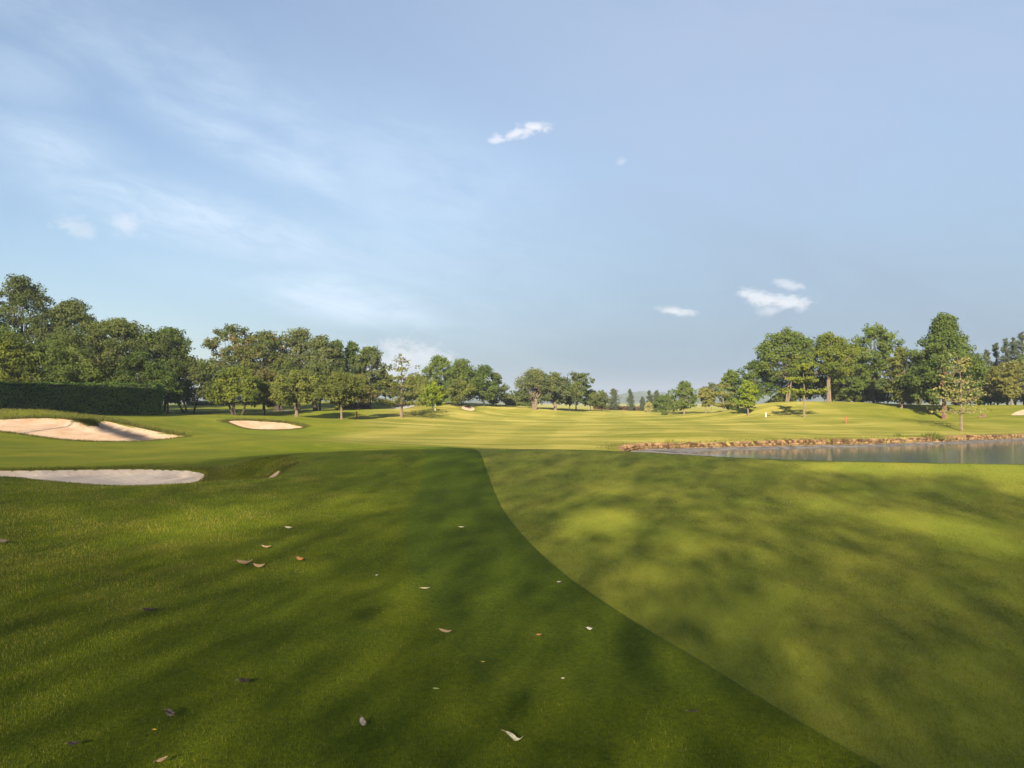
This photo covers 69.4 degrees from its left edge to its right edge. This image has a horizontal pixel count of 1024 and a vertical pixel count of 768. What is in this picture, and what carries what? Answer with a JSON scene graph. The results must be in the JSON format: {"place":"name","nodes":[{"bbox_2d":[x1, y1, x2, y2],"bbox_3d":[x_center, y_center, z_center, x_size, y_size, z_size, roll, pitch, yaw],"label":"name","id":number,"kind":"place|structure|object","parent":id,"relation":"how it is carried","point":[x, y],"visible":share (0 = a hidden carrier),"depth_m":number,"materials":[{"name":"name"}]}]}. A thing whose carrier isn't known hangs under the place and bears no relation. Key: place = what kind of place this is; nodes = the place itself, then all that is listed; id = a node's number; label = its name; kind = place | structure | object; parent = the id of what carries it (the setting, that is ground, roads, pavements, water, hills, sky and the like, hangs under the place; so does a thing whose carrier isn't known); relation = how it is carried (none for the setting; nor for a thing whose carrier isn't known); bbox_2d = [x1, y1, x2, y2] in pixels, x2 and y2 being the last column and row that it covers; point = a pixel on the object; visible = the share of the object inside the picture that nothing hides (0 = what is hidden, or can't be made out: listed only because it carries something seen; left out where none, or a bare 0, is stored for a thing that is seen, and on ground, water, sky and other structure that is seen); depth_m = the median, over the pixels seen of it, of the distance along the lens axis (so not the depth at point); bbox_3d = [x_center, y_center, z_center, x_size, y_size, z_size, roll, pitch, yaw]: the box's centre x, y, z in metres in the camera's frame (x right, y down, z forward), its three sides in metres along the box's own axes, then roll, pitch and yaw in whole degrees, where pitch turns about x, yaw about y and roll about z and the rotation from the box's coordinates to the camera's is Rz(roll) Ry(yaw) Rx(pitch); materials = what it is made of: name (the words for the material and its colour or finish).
{"place":"outdoors","nodes":[
{"label":"outdoors","id":0,"kind":"place"},
{"bbox_2d":[312,402,415,410],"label":"path","id":1,"kind":"structure","parent":0,"point":[404,406],"depth_m":119.96,"materials":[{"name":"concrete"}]},
{"bbox_2d":[0,401,1023,767],"bbox_3d":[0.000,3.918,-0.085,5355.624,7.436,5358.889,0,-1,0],"label":"ground","id":2,"kind":"structure","parent":0,"point":[430,441],"depth_m":5.66,"materials":[{"name":"green plant"}]},
{"bbox_2d":[0,312,25,377],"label":"broadleaf tree","id":3,"kind":"object","parent":2,"relation":"on","point":[5,328],"visible":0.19,"depth_m":93.08,"materials":[{"name":"green plant"}]},
{"bbox_2d":[0,330,48,382],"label":"broadleaf tree","id":4,"kind":"object","parent":2,"relation":"on","point":[12,347],"visible":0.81,"depth_m":78.22,"materials":[{"name":"green plant"}]},
{"bbox_2d":[0,273,90,380],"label":"broadleaf tree","id":5,"kind":"object","parent":2,"relation":"on","point":[23,293],"visible":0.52,"depth_m":96.18,"materials":[{"name":"green plant"}]},
{"bbox_2d":[0,334,116,383],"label":"broadleaf tree","id":6,"kind":"object","parent":2,"relation":"on","point":[57,372],"visible":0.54,"depth_m":78.97,"materials":[{"name":"green plant"}]},
{"bbox_2d":[25,297,129,369],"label":"broadleaf tree","id":7,"kind":"object","parent":2,"relation":"on","point":[75,309],"visible":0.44,"depth_m":98.38,"materials":[{"name":"green plant"}]},
{"bbox_2d":[0,381,163,414],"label":"clipped hedge","id":8,"kind":"object","parent":2,"relation":"on","point":[109,398],"visible":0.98,"depth_m":73.35,"materials":[{"name":"green plant"}]},
{"bbox_2d":[0,418,181,440],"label":"bunker sand","id":9,"kind":"structure","parent":2,"relation":"on","point":[65,428],"depth_m":43.31,"materials":[{"name":"beige sand"}]},
{"bbox_2d":[0,469,203,485],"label":"bunker sand","id":10,"kind":"structure","parent":2,"relation":"on","point":[126,477],"depth_m":18.59,"materials":[{"name":"beige sand"}]},
{"bbox_2d":[41,317,195,382],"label":"broadleaf tree","id":11,"kind":"object","parent":2,"relation":"on","point":[113,347],"visible":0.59,"depth_m":81.85,"materials":[{"name":"green plant"}]},
{"bbox_2d":[93,349,177,398],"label":"broadleaf tree","id":12,"kind":"object","parent":2,"relation":"on","point":[153,370],"visible":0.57,"depth_m":79.28,"materials":[{"name":"green plant"}]},
{"bbox_2d":[140,326,197,412],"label":"broadleaf tree","id":13,"kind":"object","parent":2,"relation":"on","point":[147,337],"visible":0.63,"depth_m":84.94,"materials":[{"name":"green plant"}]},
{"bbox_2d":[164,708,174,715],"bbox_3d":[-1.705,1.634,3.677,0.092,0.027,0.030,-1,-1,30],"label":"fallen leaf","id":14,"kind":"object","parent":2,"relation":"on","point":[169,712],"visible":1,"depth_m":3.68,"materials":[{"name":"grey plant"}]},
{"bbox_2d":[156,373,187,413],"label":"broadleaf tree","id":15,"kind":"object","parent":2,"relation":"on","point":[175,397],"visible":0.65,"depth_m":79.70,"materials":[{"name":"green plant"}]},
{"bbox_2d":[158,355,225,412],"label":"broadleaf tree","id":16,"kind":"object","parent":2,"relation":"on","point":[201,370],"visible":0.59,"depth_m":84.53,"materials":[{"name":"green plant"}]},
{"bbox_2d":[186,400,262,405],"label":"hedge","id":17,"kind":"object","parent":2,"relation":"on","point":[199,402],"visible":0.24,"depth_m":131.43,"materials":[{"name":"green plant"}]},
{"bbox_2d":[200,323,259,408],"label":"broadleaf tree","id":18,"kind":"object","parent":2,"relation":"on","point":[241,352],"visible":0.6,"depth_m":104.58,"materials":[{"name":"green leaves"},{"name":"dark bark"}]},
{"bbox_2d":[205,365,275,414],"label":"broadleaf tree","id":19,"kind":"object","parent":2,"relation":"on","point":[233,389],"visible":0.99,"depth_m":81.51,"materials":[{"name":"green plant"}]},
{"bbox_2d":[221,329,301,409],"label":"broadleaf tree","id":20,"kind":"object","parent":2,"relation":"on","point":[266,339],"visible":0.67,"depth_m":104.76,"materials":[{"name":"green plant"}]},
{"bbox_2d":[228,421,300,429],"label":"bunker sand","id":21,"kind":"structure","parent":2,"relation":"on","point":[260,425],"depth_m":64.00,"materials":[{"name":"beige sand"}]},
{"bbox_2d":[248,368,281,415],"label":"broadleaf tree","id":22,"kind":"object","parent":2,"relation":"on","point":[265,374],"visible":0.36,"depth_m":86.60,"materials":[{"name":"green plant"}]},
{"bbox_2d":[257,357,308,410],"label":"broadleaf tree","id":23,"kind":"object","parent":2,"relation":"on","point":[279,367],"visible":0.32,"depth_m":96.55,"materials":[{"name":"green plant"}]},
{"bbox_2d":[268,368,325,416],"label":"broadleaf tree","id":24,"kind":"object","parent":2,"relation":"on","point":[295,382],"visible":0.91,"depth_m":78.72,"materials":[{"name":"green plant"}]},
{"bbox_2d":[261,327,347,409],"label":"broadleaf tree","id":25,"kind":"object","parent":2,"relation":"on","point":[297,338],"visible":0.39,"depth_m":107.50,"materials":[{"name":"green plant"}]},
{"bbox_2d":[300,361,340,410],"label":"broadleaf tree","id":26,"kind":"object","parent":2,"relation":"on","point":[325,370],"visible":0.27,"depth_m":99.40,"materials":[{"name":"green plant"}]},
{"bbox_2d":[297,333,345,410],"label":"broadleaf tree","id":27,"kind":"object","parent":2,"relation":"on","point":[320,344],"visible":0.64,"depth_m":106.29,"materials":[{"name":"green plant"}]},
{"bbox_2d":[308,371,369,419],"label":"broadleaf tree","id":28,"kind":"object","parent":2,"relation":"on","point":[347,386],"visible":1,"depth_m":77.43,"materials":[{"name":"green plant"}]},
{"bbox_2d":[325,338,356,409],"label":"broadleaf tree","id":29,"kind":"object","parent":2,"relation":"on","point":[337,343],"visible":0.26,"depth_m":109.65,"materials":[{"name":"green plant"}]},
{"bbox_2d":[335,402,371,408],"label":"hedge","id":30,"kind":"object","parent":2,"relation":"on","point":[363,405],"visible":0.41,"depth_m":117.42,"materials":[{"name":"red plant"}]},
{"bbox_2d":[342,340,370,409],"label":"broadleaf tree","id":31,"kind":"object","parent":2,"relation":"on","point":[351,349],"visible":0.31,"depth_m":112.67,"materials":[{"name":"green plant"}]},
{"bbox_2d":[354,373,378,409],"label":"broadleaf tree","id":32,"kind":"object","parent":2,"relation":"on","point":[369,393],"visible":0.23,"depth_m":104.90,"materials":[{"name":"green plant"}]},
{"bbox_2d":[349,345,392,408],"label":"broadleaf tree","id":33,"kind":"object","parent":2,"relation":"on","point":[371,353],"visible":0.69,"depth_m":112.24,"materials":[{"name":"green plant"}]},
{"bbox_2d":[377,373,399,404],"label":"broadleaf tree","id":34,"kind":"object","parent":2,"relation":"on","point":[388,386],"visible":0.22,"depth_m":125.13,"materials":[{"name":"green plant"}]},
{"bbox_2d":[366,353,433,416],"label":"layered tree","id":35,"kind":"object","parent":2,"relation":"on","point":[397,385],"visible":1,"depth_m":84.63,"materials":[{"name":"green plant"}]},
{"bbox_2d":[399,372,443,405],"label":"broadleaf tree","id":36,"kind":"object","parent":2,"relation":"on","point":[412,381],"visible":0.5,"depth_m":122.54,"materials":[{"name":"green plant"}]},
{"bbox_2d":[416,381,449,408],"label":"round tree","id":37,"kind":"object","parent":2,"relation":"on","point":[433,387],"visible":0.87,"depth_m":99.50,"materials":[{"name":"green plant"}]},
{"bbox_2d":[417,354,451,399],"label":"broadleaf tree","id":38,"kind":"object","parent":2,"relation":"on","point":[436,360],"visible":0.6,"depth_m":129.76,"materials":[{"name":"green plant"}]},
{"bbox_2d":[441,379,476,406],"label":"broadleaf tree","id":39,"kind":"object","parent":2,"relation":"on","point":[462,387],"visible":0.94,"depth_m":125.14,"materials":[{"name":"green plant"}]},
{"bbox_2d":[442,358,485,404],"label":"broadleaf tree","id":40,"kind":"object","parent":2,"relation":"on","point":[459,369],"visible":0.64,"depth_m":129.27,"materials":[{"name":"green plant"}]},
{"bbox_2d":[462,405,474,410],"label":"bunker sand","id":41,"kind":"structure","parent":2,"relation":"on","point":[465,407],"depth_m":126.31,"materials":[{"name":"beige sand"}]},
{"bbox_2d":[467,364,503,405],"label":"broadleaf tree","id":42,"kind":"object","parent":2,"relation":"on","point":[485,372],"visible":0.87,"depth_m":131.14,"materials":[{"name":"green plant"}]},
{"bbox_2d":[487,373,509,405],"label":"broadleaf tree","id":43,"kind":"object","parent":2,"relation":"on","point":[496,401],"visible":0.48,"depth_m":135.85,"materials":[{"name":"green plant"}]},
{"bbox_2d":[0,408,1019,485],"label":"long grass","id":44,"kind":"structure","parent":2,"relation":"on","point":[91,420],"depth_m":42.62,"materials":[{"name":"green plant"}]},
{"bbox_2d":[500,393,524,404],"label":"shrub","id":45,"kind":"object","parent":2,"relation":"on","point":[509,400],"visible":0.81,"depth_m":148.83,"materials":[{"name":"green plant"}]},
{"bbox_2d":[502,730,522,740],"bbox_3d":[0.002,1.626,3.425,0.116,0.032,0.037,-1,-2,43],"label":"fallen leaf","id":46,"kind":"object","parent":2,"relation":"on","point":[513,736],"visible":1,"depth_m":3.44,"materials":[{"name":"beige plant"}]},
{"bbox_2d":[505,400,531,406],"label":"hedge","id":47,"kind":"object","parent":2,"relation":"on","point":[526,404],"visible":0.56,"depth_m":149.40,"materials":[{"name":"green plant"}]},
{"bbox_2d":[509,367,561,409],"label":"broadleaf tree","id":48,"kind":"object","parent":2,"relation":"on","point":[537,381],"visible":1,"depth_m":130.20,"materials":[{"name":"green plant"}]},
{"bbox_2d":[539,372,575,409],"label":"broadleaf tree","id":49,"kind":"object","parent":2,"relation":"on","point":[559,398],"visible":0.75,"depth_m":133.33,"materials":[{"name":"green plant"}]},
{"bbox_2d":[558,383,585,410],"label":"broadleaf tree","id":50,"kind":"object","parent":2,"relation":"on","point":[575,399],"visible":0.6,"depth_m":136.71,"materials":[{"name":"green plant"}]},
{"bbox_2d":[562,372,594,410],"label":"broadleaf tree","id":51,"kind":"object","parent":2,"relation":"on","point":[581,377],"visible":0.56,"depth_m":139.60,"materials":[{"name":"green plant"}]},
{"bbox_2d":[579,389,602,410],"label":"broadleaf tree","id":52,"kind":"object","parent":2,"relation":"on","point":[591,394],"visible":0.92,"depth_m":143.84,"materials":[{"name":"green plant"}]},
{"bbox_2d":[593,390,609,410],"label":"broadleaf tree","id":53,"kind":"object","parent":2,"relation":"on","point":[604,400],"visible":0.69,"depth_m":146.43,"materials":[{"name":"green plant"}]},
{"bbox_2d":[608,388,621,409],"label":"conifer","id":54,"kind":"object","parent":2,"relation":"on","point":[613,405],"visible":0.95,"depth_m":171.54,"materials":[{"name":"green plant"}]},
{"bbox_2d":[593,406,640,410],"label":"hedge","id":55,"kind":"object","parent":2,"relation":"on","point":[620,408],"visible":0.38,"depth_m":177.38,"materials":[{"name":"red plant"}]},
{"bbox_2d":[626,389,635,410],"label":"conifer","id":56,"kind":"object","parent":2,"relation":"on","point":[630,401],"visible":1,"depth_m":171.66,"materials":[{"name":"green plant"}]},
{"bbox_2d":[638,396,644,410],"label":"conifer","id":57,"kind":"object","parent":2,"relation":"on","point":[642,402],"visible":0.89,"depth_m":171.69,"materials":[{"name":"green plant"}]},
{"bbox_2d":[643,390,652,411],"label":"conifer","id":58,"kind":"object","parent":2,"relation":"on","point":[649,397],"visible":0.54,"depth_m":167.76,"materials":[{"name":"green plant"}]},
{"bbox_2d":[644,401,653,411],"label":"shrub","id":59,"kind":"object","parent":2,"relation":"on","point":[648,408],"visible":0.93,"depth_m":159.46,"materials":[{"name":"green plant"}]},
{"bbox_2d":[650,394,686,411],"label":"broadleaf tree","id":60,"kind":"object","parent":2,"relation":"on","point":[658,402],"visible":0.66,"depth_m":149.13,"materials":[{"name":"green plant"}]},
{"bbox_2d":[663,380,697,413],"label":"broadleaf tree","id":61,"kind":"object","parent":2,"relation":"on","point":[680,390],"visible":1,"depth_m":132.51,"materials":[{"name":"green plant"}]},
{"bbox_2d":[696,387,714,412],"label":"broadleaf tree","id":62,"kind":"object","parent":2,"relation":"on","point":[702,395],"visible":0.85,"depth_m":124.25,"materials":[{"name":"green plant"}]},
{"bbox_2d":[703,382,719,410],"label":"broadleaf tree","id":63,"kind":"object","parent":2,"relation":"on","point":[712,386],"visible":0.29,"depth_m":159.89,"materials":[{"name":"green plant"}]},
{"bbox_2d":[706,383,739,411],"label":"layered tree","id":64,"kind":"object","parent":2,"relation":"on","point":[723,404],"visible":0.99,"depth_m":111.59,"materials":[{"name":"green plant"}]},
{"bbox_2d":[710,369,744,409],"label":"broadleaf tree","id":65,"kind":"object","parent":2,"relation":"on","point":[728,376],"visible":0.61,"depth_m":117.30,"materials":[{"name":"green plant"}]},
{"bbox_2d":[732,380,760,415],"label":"broadleaf tree","id":66,"kind":"object","parent":2,"relation":"on","point":[747,399],"visible":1,"depth_m":99.44,"materials":[{"name":"green plant"}]},
{"bbox_2d":[732,359,781,404],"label":"broadleaf tree","id":67,"kind":"object","parent":2,"relation":"on","point":[754,375],"visible":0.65,"depth_m":112.34,"materials":[{"name":"green plant"}]},
{"bbox_2d":[764,390,799,402],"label":"shrub","id":68,"kind":"object","parent":2,"relation":"on","point":[779,397],"visible":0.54,"depth_m":114.35,"materials":[{"name":"green plant"}]},
{"bbox_2d":[750,326,828,401],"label":"broadleaf tree","id":69,"kind":"object","parent":2,"relation":"on","point":[774,348],"visible":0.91,"depth_m":109.12,"materials":[{"name":"green plant"}]},
{"bbox_2d":[753,370,847,400],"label":"broadleaf tree","id":70,"kind":"object","parent":2,"relation":"on","point":[782,382],"visible":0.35,"depth_m":116.97,"materials":[{"name":"green plant"}]},
{"bbox_2d":[776,362,830,416],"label":"layered tree","id":71,"kind":"object","parent":2,"relation":"on","point":[803,367],"visible":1,"depth_m":87.46,"materials":[{"name":"green plant"}]},
{"bbox_2d":[616,433,1023,451],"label":"retaining wall","id":72,"kind":"structure","parent":2,"relation":"on","point":[628,447],"depth_m":52.57,"materials":[{"name":"stone"}]},
{"bbox_2d":[790,331,862,401],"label":"broadleaf tree","id":73,"kind":"object","parent":2,"relation":"on","point":[829,366],"visible":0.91,"depth_m":106.01,"materials":[{"name":"green plant"}]},
{"bbox_2d":[629,438,1023,455],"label":"silt shore","id":74,"kind":"structure","parent":2,"relation":"on","point":[685,451],"depth_m":51.61,"materials":[{"name":"soil"}]},
{"bbox_2d":[824,388,857,401],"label":"shrub","id":75,"kind":"object","parent":2,"relation":"on","point":[834,397],"visible":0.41,"depth_m":113.39,"materials":[{"name":"green plant"}]},
{"bbox_2d":[827,342,875,401],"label":"broadleaf tree","id":76,"kind":"object","parent":2,"relation":"on","point":[855,380],"visible":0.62,"depth_m":110.45,"materials":[{"name":"green plant"}]},
{"bbox_2d":[815,363,891,401],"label":"broadleaf tree","id":77,"kind":"object","parent":2,"relation":"on","point":[879,383],"visible":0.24,"depth_m":112.67,"materials":[{"name":"green plant"}]},
{"bbox_2d":[842,386,884,401],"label":"shrub","id":78,"kind":"object","parent":2,"relation":"on","point":[866,397],"visible":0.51,"depth_m":111.22,"materials":[{"name":"green plant"}]},
{"bbox_2d":[849,322,905,402],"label":"broadleaf tree","id":79,"kind":"object","parent":2,"relation":"on","point":[882,337],"visible":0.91,"depth_m":108.66,"materials":[{"name":"green plant"}]},
{"bbox_2d":[870,392,898,402],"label":"shrub","id":80,"kind":"object","parent":2,"relation":"on","point":[887,398],"visible":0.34,"depth_m":113.26,"materials":[{"name":"green plant"}]},
{"bbox_2d":[878,346,918,408],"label":"broadleaf tree","id":81,"kind":"object","parent":2,"relation":"on","point":[898,362],"visible":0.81,"depth_m":97.66,"materials":[{"name":"green plant"}]},
{"bbox_2d":[886,360,927,404],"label":"broadleaf tree","id":82,"kind":"object","parent":2,"relation":"on","point":[914,396],"visible":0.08,"depth_m":111.84,"materials":[{"name":"green plant"}]},
{"bbox_2d":[898,395,939,404],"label":"shrub","id":83,"kind":"object","parent":2,"relation":"on","point":[926,399],"visible":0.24,"depth_m":113.41,"materials":[{"name":"green plant"}]},
{"bbox_2d":[912,431,954,438],"bbox_3d":[32.784,3.922,57.397,3.680,0.688,2.149,0,-1,0],"label":"reed clump","id":84,"kind":"object","parent":2,"relation":"on","point":[938,435],"visible":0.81,"depth_m":57.31,"materials":[{"name":"green plant"}]},
{"bbox_2d":[893,312,989,418],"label":"broadleaf tree","id":85,"kind":"object","parent":2,"relation":"on","point":[943,343],"visible":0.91,"depth_m":90.75,"materials":[{"name":"green plant"}]},
{"bbox_2d":[929,352,990,430],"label":"layered tree","id":86,"kind":"object","parent":2,"relation":"on","point":[960,400],"visible":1,"depth_m":69.85,"materials":[{"name":"green plant"}]},
{"bbox_2d":[951,396,985,405],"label":"shrub","id":87,"kind":"object","parent":2,"relation":"on","point":[954,403],"visible":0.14,"depth_m":112.47,"materials":[{"name":"green plant"}]},
{"bbox_2d":[951,352,990,404],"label":"broadleaf tree","id":88,"kind":"object","parent":2,"relation":"on","point":[985,387],"visible":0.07,"depth_m":111.35,"materials":[{"name":"green plant"}]},
{"bbox_2d":[983,349,993,404],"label":"needle tree","id":89,"kind":"object","parent":2,"relation":"on","point":[985,355],"visible":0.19,"depth_m":118.94,"materials":[{"name":"green plant"}]},
{"bbox_2d":[964,366,1017,404],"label":"broadleaf tree","id":90,"kind":"object","parent":2,"relation":"on","point":[994,397],"visible":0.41,"depth_m":105.18,"materials":[{"name":"green plant"}]},
{"bbox_2d":[990,343,1004,404],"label":"needle tree","id":91,"kind":"object","parent":2,"relation":"on","point":[995,347],"visible":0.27,"depth_m":121.90,"materials":[{"name":"green plant"}]},
{"bbox_2d":[987,359,1023,405],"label":"broadleaf tree","id":92,"kind":"object","parent":2,"relation":"on","point":[1009,374],"visible":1,"depth_m":100.55,"materials":[{"name":"green plant"}]},
{"bbox_2d":[997,337,1019,404],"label":"needle tree","id":93,"kind":"object","parent":2,"relation":"on","point":[1005,349],"visible":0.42,"depth_m":117.94,"materials":[{"name":"green plant"}]},
{"bbox_2d":[1008,337,1020,404],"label":"needle tree","id":94,"kind":"object","parent":2,"relation":"on","point":[1013,346],"visible":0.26,"depth_m":120.95,"materials":[{"name":"green plant"}]},
{"bbox_2d":[1012,331,1023,404],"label":"needle tree","id":95,"kind":"object","parent":2,"relation":"on","point":[1020,344],"visible":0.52,"depth_m":117.16,"materials":[{"name":"green plant"}]},
{"bbox_2d":[0,0,1023,396],"label":"sky","id":96,"kind":"structure","parent":0,"point":[634,195],"materials":[{"name":"blue"}]},
{"bbox_2d":[163,386,1022,403],"bbox_3d":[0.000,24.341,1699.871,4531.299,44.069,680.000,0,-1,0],"label":"distant hills","id":97,"kind":"structure","parent":0,"point":[637,397],"depth_m":1514.16,"materials":[{"name":"green plant"}]},
{"bbox_2d":[475,449,1023,767],"bbox_3d":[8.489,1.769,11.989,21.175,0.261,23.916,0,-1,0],"label":"putting green","id":98,"kind":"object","parent":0,"point":[584,456],"visible":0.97,"depth_m":6.85,"materials":[{"name":"green plant"}]},
{"bbox_2d":[690,440,1023,463],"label":"water","id":99,"kind":"structure","parent":0,"point":[1007,452],"depth_m":46.32,"materials":[{"name":"grey liquid"}]},
{"bbox_2d":[1014,352,1023,381],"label":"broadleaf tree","id":100,"kind":"object","parent":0,"point":[1020,359],"visible":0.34,"depth_m":106.87,"materials":[{"name":"green plant"}]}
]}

